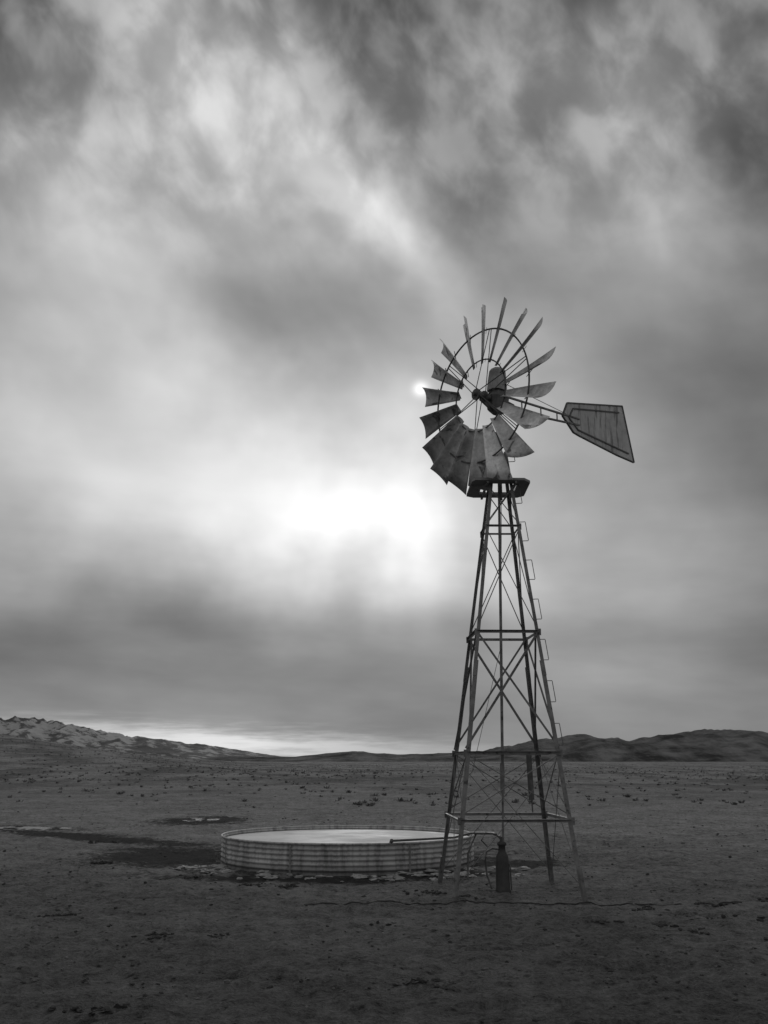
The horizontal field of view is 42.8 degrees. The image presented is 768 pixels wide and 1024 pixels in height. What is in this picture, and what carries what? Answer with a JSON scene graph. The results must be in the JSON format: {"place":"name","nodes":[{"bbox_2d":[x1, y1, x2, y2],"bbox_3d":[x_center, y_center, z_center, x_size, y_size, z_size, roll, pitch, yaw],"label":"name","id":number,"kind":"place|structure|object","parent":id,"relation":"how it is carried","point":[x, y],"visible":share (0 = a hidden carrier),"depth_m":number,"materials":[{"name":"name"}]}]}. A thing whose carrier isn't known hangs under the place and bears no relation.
{"place":"outdoors","nodes":[
{"label":"outdoors","id":0,"kind":"place"},
{"bbox_2d":[0,716,282,758],"bbox_3d":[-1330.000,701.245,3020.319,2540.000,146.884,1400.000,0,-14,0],"label":"snowy mountains","id":1,"kind":"structure","parent":0,"point":[42,729],"depth_m":2739.43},
{"bbox_2d":[0,734,767,1023],"bbox_3d":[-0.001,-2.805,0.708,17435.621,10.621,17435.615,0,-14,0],"label":"ground","id":2,"kind":"structure","parent":0,"point":[491,995],"depth_m":11.67,"materials":[{"name":"soil"}]},
{"bbox_2d":[0,826,71,829],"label":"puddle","id":3,"kind":"object","parent":2,"relation":"on","point":[28,828],"visible":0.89,"depth_m":24.59,"materials":[{"name":"liquid"}]},
{"bbox_2d":[220,825,473,875],"bbox_3d":[-0.630,5.882,17.181,4.430,0.477,4.430,0,-14,0],"label":"stock tank","id":4,"kind":"object","parent":2,"relation":"on","point":[341,850],"visible":0.92,"depth_m":15.52,"materials":[{"name":"grey metal"}]},
{"bbox_2d":[173,864,530,881],"bbox_3d":[-0.518,5.603,15.223,5.826,0.138,2.260,0,-14,0],"label":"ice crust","id":5,"kind":"object","parent":2,"relation":"on","point":[265,874],"visible":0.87,"depth_m":14.93},
{"bbox_2d":[0,803,767,1023],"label":"dirt clods","id":6,"kind":"object","parent":2,"relation":"on","point":[108,1010],"visible":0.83,"depth_m":9.67,"materials":[{"name":"soil"}]},
{"bbox_2d":[0,736,767,807],"bbox_3d":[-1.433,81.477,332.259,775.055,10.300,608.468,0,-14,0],"label":"sagebrush","id":7,"kind":"object","parent":2,"relation":"on","point":[416,802],"visible":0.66,"depth_m":88.81,"materials":[{"name":"grey plant"}]},
{"bbox_2d":[0,802,767,1019],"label":"pebbles","id":8,"kind":"object","parent":2,"relation":"on","point":[403,1014],"visible":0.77,"depth_m":9.54,"materials":[{"name":"stone"}]},
{"bbox_2d":[389,832,511,892],"bbox_3d":[1.200,4.981,14.291,1.093,0.779,2.910,7,-16,-27],"label":"well pump","id":9,"kind":"object","parent":2,"relation":"on","point":[503,879],"visible":0.91,"depth_m":12.96,"materials":[{"name":"metal"}]},
{"bbox_2d":[304,899,741,905],"bbox_3d":[1.650,4.655,11.666,5.202,0.073,0.152,0,-14,0],"label":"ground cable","id":10,"kind":"object","parent":2,"relation":"on","point":[508,902],"visible":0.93,"depth_m":11.65,"materials":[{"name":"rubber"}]},
{"bbox_2d":[419,297,634,899],"bbox_3d":[2.539,1.074,13.912,3.823,8.467,2.677,3,-15,-12],"label":"windmill","id":11,"kind":"object","parent":2,"relation":"on","point":[456,449],"visible":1,"depth_m":13.94,"materials":[{"name":"metal"}]},
{"bbox_2d":[0,0,767,756],"label":"sky","id":12,"kind":"structure","parent":0,"point":[241,241],"materials":[{"name":"grey"}]},
{"bbox_2d":[199,729,767,761],"bbox_3d":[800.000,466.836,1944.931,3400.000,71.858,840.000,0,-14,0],"label":"hills","id":13,"kind":"structure","parent":0,"point":[712,745],"depth_m":1693.56,"materials":[{"name":"grey"}]}
]}

